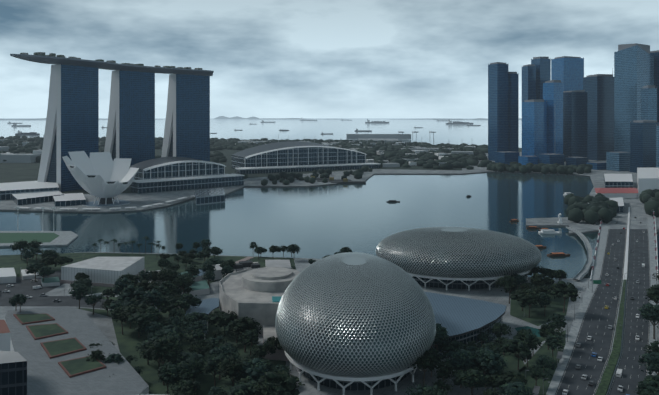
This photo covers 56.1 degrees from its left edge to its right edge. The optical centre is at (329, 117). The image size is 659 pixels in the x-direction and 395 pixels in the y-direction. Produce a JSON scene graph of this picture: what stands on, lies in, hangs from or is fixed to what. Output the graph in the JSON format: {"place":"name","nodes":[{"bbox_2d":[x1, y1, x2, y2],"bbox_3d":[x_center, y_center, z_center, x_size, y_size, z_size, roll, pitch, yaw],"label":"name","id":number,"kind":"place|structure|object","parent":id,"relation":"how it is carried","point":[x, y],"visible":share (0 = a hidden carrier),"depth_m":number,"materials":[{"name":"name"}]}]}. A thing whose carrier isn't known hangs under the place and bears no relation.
{"place":"outdoors","nodes":[
{"label":"outdoors","id":0,"kind":"place"},
{"bbox_2d":[0,320,26,394],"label":"office building","id":1,"kind":"structure","parent":0,"point":[13,373],"depth_m":139.57,"materials":[{"name":"blue"}]},
{"bbox_2d":[0,263,59,275],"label":"grass","id":2,"kind":"structure","parent":0,"point":[16,266],"depth_m":462.79,"materials":[{"name":"green plant"}]},
{"bbox_2d":[0,270,63,295],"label":"parking lot","id":3,"kind":"structure","parent":0,"point":[24,287],"depth_m":405.63,"materials":[{"name":"grey asphalt"}]},
{"bbox_2d":[0,268,43,283],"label":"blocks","id":4,"kind":"structure","parent":3,"relation":"on","point":[7,275],"depth_m":426.20,"materials":[{"name":"grey concrete"}]},
{"bbox_2d":[25,262,48,281],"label":"tree","id":5,"kind":"object","parent":3,"relation":"on","point":[33,268],"visible":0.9,"depth_m":414.93,"materials":[{"name":"green plant"}]},
{"bbox_2d":[0,296,115,308],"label":"road","id":6,"kind":"structure","parent":0,"point":[46,301],"depth_m":372.75,"materials":[{"name":"grey asphalt"}]},
{"bbox_2d":[0,252,295,301],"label":"dark ground","id":7,"kind":"structure","parent":0,"point":[150,262],"depth_m":485.69,"materials":[{"name":"green plant"}]},
{"bbox_2d":[61,271,149,296],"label":"paving box","id":8,"kind":"object","parent":7,"relation":"on","point":[66,286],"depth_m":403.28,"materials":[{"name":"grey concrete"}]},
{"bbox_2d":[60,257,145,287],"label":"box building","id":9,"kind":"structure","parent":8,"relation":"on","point":[104,271],"depth_m":415.97,"materials":[{"name":"grey concrete"}]},
{"bbox_2d":[157,268,180,282],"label":"tree","id":10,"kind":"object","parent":7,"relation":"on","point":[167,275],"visible":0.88,"depth_m":388.54,"materials":[{"name":"green plant"}]},
{"bbox_2d":[0,169,461,211],"bbox_3d":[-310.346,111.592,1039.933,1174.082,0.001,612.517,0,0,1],"label":"waterfront promenade","id":11,"kind":"structure","parent":0,"point":[138,201],"depth_m":884.20,"materials":[{"name":"grey concrete"}]},
{"bbox_2d":[62,151,138,206],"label":"museum","id":12,"kind":"structure","parent":11,"relation":"on","point":[105,178],"depth_m":813.09,"materials":[{"name":"white concrete"}]},
{"bbox_2d":[13,195,194,209],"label":"pergolas","id":13,"kind":"object","parent":11,"relation":"on","point":[110,208],"visible":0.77,"depth_m":749.31,"materials":[{"name":"white metal"}]},
{"bbox_2d":[0,181,224,205],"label":"buildings","id":14,"kind":"structure","parent":11,"relation":"on","point":[25,192],"depth_m":835.73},
{"bbox_2d":[37,64,209,191],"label":"hotel towers","id":15,"kind":"structure","parent":11,"relation":"on","point":[72,121],"depth_m":1056.34,"materials":[{"name":"blue glass"}]},
{"bbox_2d":[10,52,213,75],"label":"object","id":16,"kind":"structure","parent":15,"relation":"on","point":[42,57],"depth_m":1009.01,"materials":[{"name":"grey"}]},
{"bbox_2d":[0,116,521,119],"bbox_3d":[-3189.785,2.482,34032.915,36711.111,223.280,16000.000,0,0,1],"label":"islands","id":17,"kind":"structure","parent":0,"point":[224,117],"depth_m":34194.67,"materials":[{"name":"grey"}]},
{"bbox_2d":[0,118,658,278],"bbox_3d":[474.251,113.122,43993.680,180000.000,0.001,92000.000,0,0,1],"label":"water","id":18,"kind":"structure","parent":0,"point":[318,222],"depth_m":743.71,"materials":[{"name":"teal liquid"}]},
{"bbox_2d":[0,231,77,246],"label":"float","id":19,"kind":"object","parent":18,"relation":"on","point":[65,238],"visible":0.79,"depth_m":571.42,"materials":[{"name":"white concrete"}]},
{"bbox_2d":[0,233,58,242],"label":"grass field","id":20,"kind":"structure","parent":19,"relation":"on","point":[18,237],"depth_m":575.22,"materials":[{"name":"green plant"}]},
{"bbox_2d":[7,118,480,135],"bbox_3d":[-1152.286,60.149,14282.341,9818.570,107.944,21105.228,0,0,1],"label":"ships","id":21,"kind":"object","parent":18,"relation":"on","point":[368,121],"visible":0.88,"depth_m":8570.72,"materials":[{"name":"grey metal"}]},
{"bbox_2d":[386,195,569,255],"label":"boats","id":22,"kind":"object","parent":18,"relation":"on","point":[541,246],"visible":0.75,"depth_m":617.54,"materials":[{"name":"brown"}]},
{"bbox_2d":[566,226,591,280],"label":"jubilee bridge","id":23,"kind":"structure","parent":18,"relation":"in","point":[582,273],"depth_m":488.67,"materials":[{"name":"concrete"}]},
{"bbox_2d":[590,207,658,280],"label":"bridge","id":24,"kind":"structure","parent":18,"relation":"in","point":[625,270],"depth_m":514.43,"materials":[{"name":"concrete"}]},
{"bbox_2d":[0,252,658,394],"bbox_3d":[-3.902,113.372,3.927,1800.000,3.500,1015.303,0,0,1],"label":"land","id":25,"kind":"structure","parent":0,"point":[103,323],"depth_m":338.09,"materials":[{"name":"grey concrete"}]},
{"bbox_2d":[5,306,148,394],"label":"roof terrace","id":26,"kind":"structure","parent":25,"relation":"on","point":[46,375],"depth_m":263.67,"materials":[{"name":"concrete"}]},
{"bbox_2d":[13,313,105,377],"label":"planting beds","id":27,"kind":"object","parent":26,"relation":"on","point":[71,367],"visible":0.98,"depth_m":280.22,"materials":[{"name":"green plant"}]},
{"bbox_2d":[69,283,89,308],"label":"tree","id":28,"kind":"object","parent":25,"relation":"on","point":[80,292],"visible":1,"depth_m":351.59,"materials":[{"name":"green plant"}]},
{"bbox_2d":[106,298,140,322],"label":"tree","id":29,"kind":"object","parent":25,"relation":"on","point":[116,303],"visible":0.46,"depth_m":334.48,"materials":[{"name":"green plant"}]},
{"bbox_2d":[113,277,133,294],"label":"tree","id":30,"kind":"object","parent":25,"relation":"on","point":[120,285],"visible":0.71,"depth_m":353.31,"materials":[{"name":"green plant"}]},
{"bbox_2d":[117,284,145,302],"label":"tree","id":31,"kind":"object","parent":25,"relation":"on","point":[131,291],"visible":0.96,"depth_m":342.12,"materials":[{"name":"green plant"}]},
{"bbox_2d":[120,302,155,337],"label":"tree","id":32,"kind":"object","parent":25,"relation":"on","point":[129,309],"visible":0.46,"depth_m":311.70,"materials":[{"name":"green plant"}]},
{"bbox_2d":[127,306,162,331],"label":"tree","id":33,"kind":"object","parent":25,"relation":"on","point":[144,317],"visible":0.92,"depth_m":298.98,"materials":[{"name":"green plant"}]},
{"bbox_2d":[134,280,157,291],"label":"tree","id":34,"kind":"object","parent":25,"relation":"on","point":[146,285],"visible":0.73,"depth_m":365.06,"materials":[{"name":"green plant"}]},
{"bbox_2d":[139,321,163,339],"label":"tree","id":35,"kind":"object","parent":25,"relation":"on","point":[151,328],"visible":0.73,"depth_m":294.26,"materials":[{"name":"green plant"}]},
{"bbox_2d":[141,289,165,305],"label":"tree","id":36,"kind":"object","parent":25,"relation":"on","point":[149,297],"visible":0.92,"depth_m":334.19,"materials":[{"name":"green plant"}]},
{"bbox_2d":[137,341,179,375],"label":"tree","id":37,"kind":"object","parent":25,"relation":"on","point":[147,352],"visible":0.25,"depth_m":264.90,"materials":[{"name":"green plant"}]},
{"bbox_2d":[145,329,181,361],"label":"tree","id":38,"kind":"object","parent":25,"relation":"on","point":[169,332],"visible":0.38,"depth_m":274.83,"materials":[{"name":"green plant"}]},
{"bbox_2d":[151,294,180,317],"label":"tree","id":39,"kind":"object","parent":25,"relation":"on","point":[169,303],"visible":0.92,"depth_m":334.54,"materials":[{"name":"green plant"}]},
{"bbox_2d":[41,260,290,295],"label":"blocks","id":40,"kind":"structure","parent":25,"relation":"on","point":[200,287],"depth_m":413.67,"materials":[{"name":"grey concrete"}]},
{"bbox_2d":[150,335,183,385],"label":"tree","id":41,"kind":"object","parent":25,"relation":"on","point":[163,347],"visible":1,"depth_m":255.89,"materials":[{"name":"green plant"}]},
{"bbox_2d":[154,324,185,342],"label":"tree","id":42,"kind":"object","parent":25,"relation":"on","point":[180,332],"visible":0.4,"depth_m":288.01,"materials":[{"name":"green plant"}]},
{"bbox_2d":[156,362,184,394],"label":"tree","id":43,"kind":"object","parent":25,"relation":"on","point":[168,373],"visible":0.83,"depth_m":244.01,"materials":[{"name":"green plant"}]},
{"bbox_2d":[78,306,285,394],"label":"lawn","id":44,"kind":"structure","parent":25,"relation":"on","point":[128,340],"depth_m":290.93,"materials":[{"name":"green plant"}]},
{"bbox_2d":[185,298,218,339],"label":"roof","id":45,"kind":"structure","parent":44,"relation":"on","point":[208,306],"depth_m":341.87,"materials":[{"name":"grey"}]},
{"bbox_2d":[203,355,225,385],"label":"tree","id":46,"kind":"object","parent":44,"relation":"on","point":[212,364],"visible":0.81,"depth_m":250.91,"materials":[{"name":"green plant"}]},
{"bbox_2d":[237,329,258,355],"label":"tree","id":47,"kind":"object","parent":44,"relation":"on","point":[249,336],"visible":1,"depth_m":282.95,"materials":[{"name":"green plant"}]},
{"bbox_2d":[165,377,201,394],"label":"tree","id":48,"kind":"object","parent":25,"relation":"on","point":[190,387],"visible":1,"depth_m":232.90,"materials":[{"name":"green plant"}]},
{"bbox_2d":[170,352,204,367],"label":"tree","id":49,"kind":"object","parent":25,"relation":"on","point":[195,356],"visible":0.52,"depth_m":263.98,"materials":[{"name":"green plant"}]},
{"bbox_2d":[175,356,203,382],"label":"tree","id":50,"kind":"object","parent":25,"relation":"on","point":[192,368],"visible":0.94,"depth_m":245.11,"materials":[{"name":"green plant"}]},
{"bbox_2d":[177,294,201,312],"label":"tree","id":51,"kind":"object","parent":25,"relation":"on","point":[186,301],"visible":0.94,"depth_m":335.08,"materials":[{"name":"green plant"}]},
{"bbox_2d":[182,329,206,343],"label":"tree","id":52,"kind":"object","parent":25,"relation":"on","point":[198,335],"visible":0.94,"depth_m":291.31,"materials":[{"name":"green plant"}]},
{"bbox_2d":[183,311,208,326],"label":"tree","id":53,"kind":"object","parent":25,"relation":"on","point":[195,316],"visible":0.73,"depth_m":318.85,"materials":[{"name":"green plant"}]},
{"bbox_2d":[206,310,237,331],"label":"tree","id":54,"kind":"object","parent":25,"relation":"on","point":[219,319],"visible":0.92,"depth_m":313.58,"materials":[{"name":"green plant"}]},
{"bbox_2d":[205,345,240,379],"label":"tree","id":55,"kind":"object","parent":25,"relation":"on","point":[224,351],"visible":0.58,"depth_m":262.21,"materials":[{"name":"green plant"}]},
{"bbox_2d":[216,356,242,386],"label":"tree","id":56,"kind":"object","parent":25,"relation":"on","point":[229,369],"visible":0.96,"depth_m":241.80,"materials":[{"name":"green plant"}]},
{"bbox_2d":[225,316,261,351],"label":"tree","id":57,"kind":"object","parent":25,"relation":"on","point":[240,325],"visible":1,"depth_m":291.27,"materials":[{"name":"green plant"}]},
{"bbox_2d":[227,380,262,394],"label":"tree","id":58,"kind":"object","parent":25,"relation":"on","point":[240,388],"visible":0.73,"depth_m":228.04,"materials":[{"name":"green plant"}]},
{"bbox_2d":[236,358,268,380],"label":"tree","id":59,"kind":"object","parent":25,"relation":"on","point":[258,369],"visible":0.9,"depth_m":242.47,"materials":[{"name":"green plant"}]},
{"bbox_2d":[219,260,299,335],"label":"block","id":60,"kind":"structure","parent":25,"relation":"on","point":[255,291],"depth_m":340.14,"materials":[{"name":"concrete"}]},
{"bbox_2d":[251,341,273,358],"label":"tree","id":61,"kind":"object","parent":25,"relation":"on","point":[260,351],"visible":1,"depth_m":273.82,"materials":[{"name":"green plant"}]},
{"bbox_2d":[263,325,288,360],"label":"building","id":62,"kind":"structure","parent":25,"relation":"on","point":[269,331],"depth_m":285.20,"materials":[{"name":"grey concrete"}]},
{"bbox_2d":[252,368,304,394],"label":"tree","id":63,"kind":"object","parent":25,"relation":"on","point":[273,383],"visible":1,"depth_m":226.38,"materials":[{"name":"green plant"}]},
{"bbox_2d":[275,252,435,394],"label":"dome","id":64,"kind":"structure","parent":25,"relation":"on","point":[353,321],"depth_m":252.35,"materials":[{"name":"silver glass"}]},
{"bbox_2d":[408,350,435,386],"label":"tree","id":65,"kind":"object","parent":25,"relation":"on","point":[421,362],"visible":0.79,"depth_m":252.34,"materials":[{"name":"green plant"}]},
{"bbox_2d":[421,385,447,394],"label":"tree","id":66,"kind":"object","parent":25,"relation":"on","point":[431,390],"visible":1,"depth_m":224.15,"materials":[{"name":"green plant"}]},
{"bbox_2d":[432,323,448,350],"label":"tree","id":67,"kind":"object","parent":25,"relation":"on","point":[441,337],"visible":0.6,"depth_m":277.71,"materials":[{"name":"green plant"}]},
{"bbox_2d":[433,361,455,393],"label":"tree","id":68,"kind":"object","parent":25,"relation":"on","point":[443,371],"visible":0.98,"depth_m":247.25,"materials":[{"name":"green plant"}]},
{"bbox_2d":[441,341,469,369],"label":"tree","id":69,"kind":"object","parent":25,"relation":"on","point":[453,346],"visible":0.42,"depth_m":267.31,"materials":[{"name":"green plant"}]},
{"bbox_2d":[440,348,476,387],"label":"tree","id":70,"kind":"object","parent":25,"relation":"on","point":[462,359],"visible":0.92,"depth_m":253.17,"materials":[{"name":"green plant"}]},
{"bbox_2d":[376,227,541,290],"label":"dome","id":71,"kind":"structure","parent":25,"relation":"on","point":[456,258],"depth_m":403.48,"materials":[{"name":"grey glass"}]},
{"bbox_2d":[425,292,505,357],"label":"roof","id":72,"kind":"structure","parent":25,"relation":"on","point":[463,320],"depth_m":315.57,"materials":[{"name":"grey metal"}]},
{"bbox_2d":[451,366,487,394],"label":"tree","id":73,"kind":"object","parent":25,"relation":"on","point":[469,378],"visible":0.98,"depth_m":241.09,"materials":[{"name":"green plant"}]},
{"bbox_2d":[474,347,507,387],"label":"tree","id":74,"kind":"object","parent":25,"relation":"on","point":[488,358],"visible":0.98,"depth_m":252.18,"materials":[{"name":"green plant"}]},
{"bbox_2d":[484,370,506,394],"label":"tree","id":75,"kind":"object","parent":25,"relation":"on","point":[493,378],"visible":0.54,"depth_m":245.22,"materials":[{"name":"green plant"}]},
{"bbox_2d":[467,341,525,387],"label":"green park","id":76,"kind":"structure","parent":25,"relation":"on","point":[512,362],"depth_m":280.29,"materials":[{"name":"green plant"}]},
{"bbox_2d":[491,322,511,341],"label":"tree","id":77,"kind":"object","parent":25,"relation":"on","point":[498,329],"visible":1,"depth_m":301.28,"materials":[{"name":"green plant"}]},
{"bbox_2d":[495,274,516,303],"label":"tree","id":78,"kind":"object","parent":25,"relation":"on","point":[507,282],"visible":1,"depth_m":369.12,"materials":[{"name":"green plant"}]},
{"bbox_2d":[498,371,527,385],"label":"tree","id":79,"kind":"object","parent":25,"relation":"on","point":[509,378],"visible":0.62,"depth_m":241.85,"materials":[{"name":"green plant"}]},
{"bbox_2d":[499,338,531,369],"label":"tree","id":80,"kind":"object","parent":25,"relation":"on","point":[513,346],"visible":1,"depth_m":271.39,"materials":[{"name":"green plant"}]},
{"bbox_2d":[498,379,534,394],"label":"tree","id":81,"kind":"object","parent":25,"relation":"on","point":[516,388],"visible":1,"depth_m":223.87,"materials":[{"name":"green plant"}]},
{"bbox_2d":[509,289,539,317],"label":"tree","id":82,"kind":"object","parent":25,"relation":"on","point":[529,297],"visible":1,"depth_m":340.80,"materials":[{"name":"green plant"}]},
{"bbox_2d":[516,328,542,361],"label":"tree","id":83,"kind":"object","parent":25,"relation":"on","point":[526,337],"visible":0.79,"depth_m":278.38,"materials":[{"name":"green plant"}]},
{"bbox_2d":[510,283,568,325],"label":"lawn","id":84,"kind":"structure","parent":25,"relation":"on","point":[537,317],"depth_m":357.27,"materials":[{"name":"green plant"}]},
{"bbox_2d":[530,273,554,288],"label":"tree","id":85,"kind":"object","parent":25,"relation":"on","point":[537,279],"visible":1,"depth_m":379.40,"materials":[{"name":"green plant"}]},
{"bbox_2d":[521,330,565,394],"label":"lawn","id":86,"kind":"structure","parent":25,"relation":"on","point":[542,351],"depth_m":274.70,"materials":[{"name":"green plant"}]},
{"bbox_2d":[529,365,552,385],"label":"tree","id":87,"kind":"object","parent":86,"relation":"on","point":[536,371],"visible":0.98,"depth_m":253.29,"materials":[{"name":"green plant"}]},
{"bbox_2d":[543,334,565,362],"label":"tree","id":88,"kind":"object","parent":86,"relation":"on","point":[551,342],"visible":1,"depth_m":279.48,"materials":[{"name":"green plant"}]},
{"bbox_2d":[545,313,566,330],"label":"tree","id":89,"kind":"object","parent":86,"relation":"on","point":[558,320],"visible":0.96,"depth_m":307.03,"materials":[{"name":"green plant"}]},
{"bbox_2d":[536,291,551,315],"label":"tree","id":90,"kind":"object","parent":25,"relation":"on","point":[544,299],"visible":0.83,"depth_m":344.35,"materials":[{"name":"green plant"}]},
{"bbox_2d":[536,355,557,372],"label":"tree","id":91,"kind":"object","parent":25,"relation":"on","point":[543,361],"visible":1,"depth_m":263.85,"materials":[{"name":"green plant"}]},
{"bbox_2d":[538,323,563,349],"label":"tree","id":92,"kind":"object","parent":25,"relation":"on","point":[546,329],"visible":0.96,"depth_m":296.23,"materials":[{"name":"green plant"}]},
{"bbox_2d":[548,280,580,312],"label":"tree","id":93,"kind":"object","parent":25,"relation":"on","point":[561,288],"visible":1,"depth_m":348.51,"materials":[{"name":"green plant"}]},
{"bbox_2d":[546,214,657,394],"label":"sidewalks","id":94,"kind":"structure","parent":25,"relation":"on","point":[572,337],"depth_m":370.35,"materials":[{"name":"grey concrete"}]},
{"bbox_2d":[543,209,657,394],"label":"street lamps","id":95,"kind":"object","parent":94,"relation":"on","point":[622,287],"visible":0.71,"depth_m":403.32,"materials":[{"name":"grey metal"}]},
{"bbox_2d":[595,280,625,394],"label":"median hedge","id":96,"kind":"object","parent":25,"relation":"on","point":[604,384],"visible":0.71,"depth_m":286.93,"materials":[{"name":"green plant"}]},
{"bbox_2d":[635,380,658,394],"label":"tree","id":97,"kind":"object","parent":25,"relation":"on","point":[645,385],"visible":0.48,"depth_m":231.20,"materials":[{"name":"green plant"}]},
{"bbox_2d":[638,302,658,338],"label":"tree","id":98,"kind":"object","parent":25,"relation":"on","point":[650,311],"visible":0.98,"depth_m":310.31,"materials":[{"name":"green plant"}]},
{"bbox_2d":[638,350,658,374],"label":"tree","id":99,"kind":"object","parent":25,"relation":"on","point":[651,360],"visible":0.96,"depth_m":252.91,"materials":[{"name":"green plant"}]},
{"bbox_2d":[645,283,658,303],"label":"tree","id":100,"kind":"object","parent":25,"relation":"on","point":[653,294],"visible":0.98,"depth_m":341.06,"materials":[{"name":"green plant"}]},
{"bbox_2d":[0,137,658,234],"bbox_3d":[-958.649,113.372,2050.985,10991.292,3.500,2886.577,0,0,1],"label":"land","id":101,"kind":"structure","parent":0,"point":[16,172],"depth_m":1254.48,"materials":[{"name":"grey concrete"}]},
{"bbox_2d":[129,157,244,193],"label":"shoppes","id":102,"kind":"structure","parent":101,"relation":"on","point":[163,174],"depth_m":980.61,"materials":[{"name":"white glass"}]},
{"bbox_2d":[0,134,472,166],"bbox_3d":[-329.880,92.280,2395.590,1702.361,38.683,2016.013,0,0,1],"label":"buildings","id":103,"kind":"structure","parent":101,"relation":"on","point":[20,158],"depth_m":1987.21,"materials":[{"name":"grey"}]},
{"bbox_2d":[0,131,475,164],"bbox_3d":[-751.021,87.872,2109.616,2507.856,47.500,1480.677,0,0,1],"label":"shore clutter","id":104,"kind":"object","parent":101,"relation":"on","point":[415,149],"visible":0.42,"depth_m":1968.57,"materials":[{"name":"grey"}]},
{"bbox_2d":[232,141,380,173],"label":"convention center","id":105,"kind":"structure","parent":101,"relation":"on","point":[291,156],"depth_m":1321.76,"materials":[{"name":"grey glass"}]},
{"bbox_2d":[0,135,658,224],"bbox_3d":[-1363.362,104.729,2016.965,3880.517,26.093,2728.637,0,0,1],"label":"vegetation","id":106,"kind":"object","parent":101,"relation":"on","point":[599,206],"visible":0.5,"depth_m":1424.06,"materials":[{"name":"green plant"}]},
{"bbox_2d":[311,176,365,183],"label":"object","id":107,"kind":"object","parent":101,"relation":"on","point":[340,181],"visible":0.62,"depth_m":1066.40,"materials":[{"name":"grey"}]},
{"bbox_2d":[462,152,658,232],"bbox_3d":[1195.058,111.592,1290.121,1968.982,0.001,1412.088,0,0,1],"label":"pavement","id":108,"kind":"structure","parent":0,"point":[636,205],"depth_m":696.59,"materials":[{"name":"grey concrete"}]},
{"bbox_2d":[495,151,629,170],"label":"podium building","id":109,"kind":"structure","parent":108,"relation":"on","point":[617,161],"depth_m":1381.65,"materials":[{"name":"blue glass"}]},
{"bbox_2d":[588,168,658,212],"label":"low buildings","id":110,"kind":"structure","parent":108,"relation":"on","point":[618,188],"depth_m":870.38,"materials":[{"name":"white concrete"}]},
{"bbox_2d":[488,43,658,172],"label":"skyscrapers","id":111,"kind":"structure","parent":0,"point":[569,109],"depth_m":1546.52,"materials":[{"name":"blue glass"}]},
{"bbox_2d":[555,229,649,394],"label":"road","id":112,"kind":"structure","parent":0,"point":[572,381],"depth_m":331.53,"materials":[{"name":"grey asphalt"}]},
{"bbox_2d":[556,206,649,394],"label":"road markings","id":113,"kind":"object","parent":112,"relation":"on","point":[615,318],"visible":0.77,"depth_m":339.66,"materials":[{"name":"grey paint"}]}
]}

